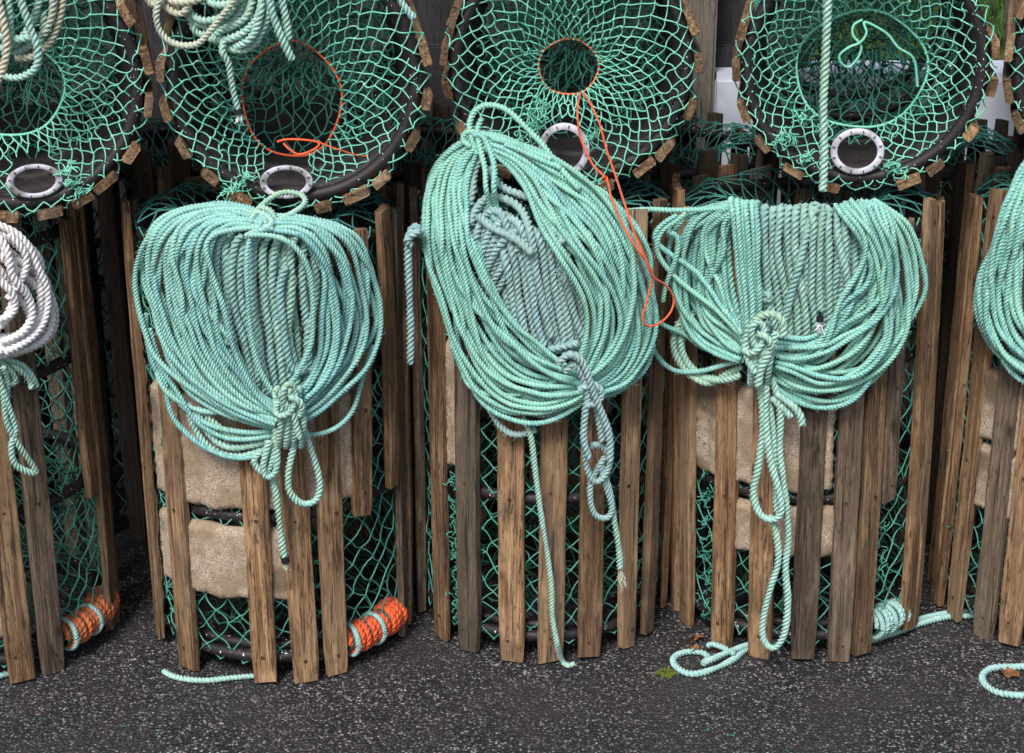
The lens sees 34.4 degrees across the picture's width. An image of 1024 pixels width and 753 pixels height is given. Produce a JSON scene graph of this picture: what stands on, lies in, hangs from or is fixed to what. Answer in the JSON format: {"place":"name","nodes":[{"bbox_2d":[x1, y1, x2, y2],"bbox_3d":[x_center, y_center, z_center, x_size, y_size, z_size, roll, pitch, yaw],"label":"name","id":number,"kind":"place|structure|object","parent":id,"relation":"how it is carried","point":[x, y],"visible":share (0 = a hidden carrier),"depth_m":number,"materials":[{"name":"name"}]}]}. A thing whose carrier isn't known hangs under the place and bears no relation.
{"place":"outdoors","nodes":[
{"label":"outdoors","id":0,"kind":"place"},
{"bbox_2d":[0,417,1023,752],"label":"asphalt ground","id":1,"kind":"structure","parent":0,"point":[184,717],"depth_m":3.25,"materials":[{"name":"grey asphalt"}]},
{"bbox_2d":[0,670,8,678],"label":"ground rope","id":2,"kind":"object","parent":1,"relation":"on","point":[3,674],"visible":0.37,"depth_m":3.29,"materials":[{"name":"teal fabric"}]},
{"bbox_2d":[0,210,59,525],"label":"lobster pot","id":3,"kind":"object","parent":1,"relation":"on","point":[28,229],"visible":0.05,"depth_m":3.99,"materials":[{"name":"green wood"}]},
{"bbox_2d":[0,198,120,683],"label":"lobster pot","id":4,"kind":"object","parent":1,"relation":"on","point":[55,636],"visible":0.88,"depth_m":3.26,"materials":[{"name":"brown wood"}]},
{"bbox_2d":[0,222,59,476],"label":"rope coil","id":5,"kind":"object","parent":4,"relation":"hanging from","point":[40,313],"visible":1,"depth_m":3.01,"materials":[{"name":"white fabric"}]},
{"bbox_2d":[0,0,153,222],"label":"lobster pot","id":6,"kind":"object","parent":4,"relation":"on","point":[76,146],"visible":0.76,"depth_m":3.07,"materials":[{"name":"green fabric"}]},
{"bbox_2d":[0,0,66,85],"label":"rope tangle","id":7,"kind":"object","parent":6,"relation":"hanging from","point":[11,42],"visible":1,"depth_m":2.85,"materials":[{"name":"fabric"}]},
{"bbox_2d":[52,108,287,540],"bbox_3d":[-0.801,-0.146,3.969,0.550,0.950,0.546,0,20,0],"label":"lobster pot","id":8,"kind":"object","parent":1,"relation":"on","point":[138,174],"visible":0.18,"depth_m":3.75,"materials":[{"name":"brown wood"}]},
{"bbox_2d":[161,668,253,683],"bbox_3d":[-0.594,0.598,3.288,0.216,0.013,0.042,1,20,4],"label":"ground rope","id":9,"kind":"object","parent":1,"relation":"on","point":[169,674],"visible":0.96,"depth_m":3.28,"materials":[{"name":"teal fabric"}]},
{"bbox_2d":[120,166,413,683],"bbox_3d":[-0.480,0.072,3.365,0.551,0.956,0.551,0,20,0],"label":"lobster pot","id":10,"kind":"object","parent":1,"relation":"on","point":[187,482],"visible":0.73,"depth_m":3.22,"materials":[{"name":"brown wood"}]},
{"bbox_2d":[132,189,383,572],"bbox_3d":[-0.463,0.027,3.046,0.457,0.718,0.186,0,20,0],"label":"rope coil","id":11,"kind":"object","parent":10,"relation":"hanging from","point":[222,376],"visible":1,"depth_m":2.99,"materials":[{"name":"green fabric"}]},
{"bbox_2d":[155,0,432,213],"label":"lobster pot","id":12,"kind":"object","parent":10,"relation":"on","point":[251,161],"visible":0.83,"depth_m":3.11,"materials":[{"name":"green fabric"}]},
{"bbox_2d":[145,0,294,123],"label":"rope tangle","id":13,"kind":"object","parent":12,"relation":"hanging from","point":[257,26],"visible":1,"depth_m":2.89,"materials":[{"name":"green"}]},
{"bbox_2d":[277,138,366,156],"bbox_3d":[-0.328,-0.422,3.057,0.209,0.049,0.035,-7,21,-20],"label":"orange cord","id":14,"kind":"object","parent":12,"relation":"attached to","point":[300,139],"visible":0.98,"depth_m":3.03,"materials":[{"name":"orange fabric"}]},
{"bbox_2d":[397,0,415,20],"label":"rope end","id":15,"kind":"object","parent":12,"relation":"attached to","point":[406,9],"visible":1,"depth_m":2.90,"materials":[{"name":"teal fabric"}]},
{"bbox_2d":[0,0,811,416],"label":"timber shed","id":16,"kind":"structure","parent":1,"relation":"on","point":[718,22],"depth_m":4.28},
{"bbox_2d":[309,101,530,545],"bbox_3d":[-0.216,-0.137,3.952,0.550,0.949,0.547,0,20,0],"label":"lobster pot","id":17,"kind":"object","parent":1,"relation":"on","point":[441,131],"visible":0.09,"depth_m":3.83,"materials":[{"name":"brown wood"}]},
{"bbox_2d":[408,166,673,663],"bbox_3d":[0.065,0.046,3.442,0.549,0.945,0.546,0,20,0],"label":"lobster pot","id":18,"kind":"object","parent":1,"relation":"on","point":[454,495],"visible":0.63,"depth_m":3.31,"materials":[{"name":"brown wood"}]},
{"bbox_2d":[403,223,425,364],"bbox_3d":[-0.179,-0.151,3.082,0.046,0.276,0.029,-7,21,-20],"label":"hanging rope","id":19,"kind":"object","parent":18,"relation":"hanging from","point":[414,230],"visible":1,"depth_m":3.07,"materials":[{"name":"teal fabric"}]},
{"bbox_2d":[419,101,659,667],"bbox_3d":[0.042,0.056,3.154,0.452,1.128,0.186,5,21,14],"label":"rope coil","id":20,"kind":"object","parent":18,"relation":"hanging from","point":[501,245],"visible":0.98,"depth_m":3.05,"materials":[{"name":"teal fabric"}]},
{"bbox_2d":[440,0,702,190],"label":"lobster pot","id":21,"kind":"object","parent":18,"relation":"on","point":[639,138],"visible":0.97,"depth_m":3.21,"materials":[{"name":"green fabric"}]},
{"bbox_2d":[576,92,674,326],"bbox_3d":[0.175,-0.315,3.113,0.121,0.384,0.319,-13,24,-31],"label":"orange cord","id":22,"kind":"object","parent":21,"relation":"hanging from","point":[644,258],"visible":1,"depth_m":3.06,"materials":[{"name":"orange fabric"}]},
{"bbox_2d":[654,667,677,678],"bbox_3d":[0.308,0.592,3.314,0.040,0.017,0.042,16,25,37],"label":"moss","id":23,"kind":"object","parent":1,"relation":"on","point":[668,673],"visible":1,"depth_m":3.31,"materials":[{"name":"green plant"}]},
{"bbox_2d":[562,110,778,524],"bbox_3d":[0.346,-0.146,3.968,0.548,0.958,0.547,0,20,0],"label":"lobster pot","id":24,"kind":"object","parent":1,"relation":"on","point":[706,160],"visible":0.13,"depth_m":3.78,"materials":[{"name":"brown wood"}]},
{"bbox_2d":[683,644,699,651],"bbox_3d":[0.371,0.556,3.387,0.034,0.012,0.027,10,22,26],"label":"dead leaf","id":25,"kind":"object","parent":1,"relation":"on","point":[695,646],"visible":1,"depth_m":3.39,"materials":[{"name":"brown plant"}]},
{"bbox_2d":[691,634,703,640],"bbox_3d":[0.386,0.540,3.436,0.027,0.009,0.023,0,20,0],"label":"dead leaf","id":26,"kind":"object","parent":1,"relation":"on","point":[697,636],"visible":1,"depth_m":3.44,"materials":[{"name":"brown plant"}]},
{"bbox_2d":[669,639,777,677],"bbox_3d":[0.429,0.556,3.382,0.251,0.030,0.100,-14,24,-34],"label":"ground rope","id":27,"kind":"object","parent":1,"relation":"on","point":[741,650],"visible":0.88,"depth_m":3.35,"materials":[{"name":"teal fabric"}]},
{"bbox_2d":[669,164,944,661],"bbox_3d":[0.603,0.045,3.444,0.550,0.951,0.547,-2,20,1],"label":"lobster pot","id":28,"kind":"object","parent":1,"relation":"on","point":[889,419],"visible":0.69,"depth_m":3.30,"materials":[{"name":"brown wood"}]},
{"bbox_2d":[627,196,927,651],"bbox_3d":[0.484,0.102,3.175,0.561,0.912,0.172,6,21,15],"label":"rope coil","id":29,"kind":"object","parent":28,"relation":"hanging from","point":[842,301],"visible":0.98,"depth_m":3.07,"materials":[{"name":"green fabric"}]},
{"bbox_2d":[732,0,999,193],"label":"lobster pot","id":30,"kind":"object","parent":28,"relation":"on","point":[899,150],"visible":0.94,"depth_m":3.24,"materials":[{"name":"green fabric"}]},
{"bbox_2d":[818,0,831,192],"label":"hanging rope","id":31,"kind":"object","parent":30,"relation":"hanging from","point":[823,89],"visible":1,"depth_m":3.09,"materials":[{"name":"teal fabric"}]},
{"bbox_2d":[838,19,918,86],"bbox_3d":[0.700,-0.615,3.147,0.160,0.129,0.010,0,20,0],"label":"green cord","id":32,"kind":"object","parent":30,"relation":"in","point":[863,39],"visible":1,"depth_m":3.14,"materials":[{"name":"teal fabric"}]},
{"bbox_2d":[712,60,1013,373],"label":"wall","id":33,"kind":"structure","parent":1,"relation":"on","point":[725,95],"depth_m":4.22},
{"bbox_2d":[780,103,1023,542],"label":"lobster pot","id":34,"kind":"object","parent":1,"relation":"on","point":[950,175],"visible":0.09,"depth_m":3.72,"materials":[{"name":"brown wood"}]},
{"bbox_2d":[871,607,973,643],"bbox_3d":[0.867,0.522,3.492,0.383,0.017,0.050,-9,22,-24],"label":"ground rope","id":35,"kind":"object","parent":1,"relation":"on","point":[927,619],"visible":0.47,"depth_m":3.51,"materials":[{"name":"teal fabric"}]},
{"bbox_2d":[927,148,1023,645],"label":"lobster pot","id":36,"kind":"object","parent":1,"relation":"on","point":[983,398],"visible":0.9,"depth_m":3.38,"materials":[{"name":"brown wood"}]},
{"bbox_2d":[973,160,1023,384],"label":"rope coil","id":37,"kind":"object","parent":36,"relation":"hanging from","point":[1003,260],"visible":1,"depth_m":3.15,"materials":[{"name":"teal fabric"}]},
{"bbox_2d":[1002,0,1023,133],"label":"lobster pot","id":38,"kind":"object","parent":36,"relation":"on","point":[1013,69],"visible":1,"depth_m":3.21,"materials":[{"name":"green wood"}]},
{"bbox_2d":[978,663,1023,698],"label":"ground rope","id":39,"kind":"object","parent":1,"relation":"on","point":[984,672],"visible":1,"depth_m":3.27,"materials":[{"name":"teal fabric"}]},
{"bbox_2d":[1000,666,1019,677],"bbox_3d":[0.993,0.589,3.299,0.040,0.013,0.033,0,20,0],"label":"dead leaf","id":40,"kind":"object","parent":1,"relation":"on","point":[1008,672],"visible":1,"depth_m":3.30,"materials":[{"name":"brown plant"}]},
{"bbox_2d":[37,647,1015,751],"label":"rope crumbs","id":41,"kind":"object","parent":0,"point":[582,704],"visible":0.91,"depth_m":3.15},
{"label":"grass ground","id":42,"kind":"structure","parent":0,"visible":0},
{"bbox_2d":[809,0,1005,59],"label":"grass","id":43,"kind":"structure","parent":42,"relation":"on","point":[996,10],"depth_m":10.39,"materials":[{"name":"green plant"}]}
]}

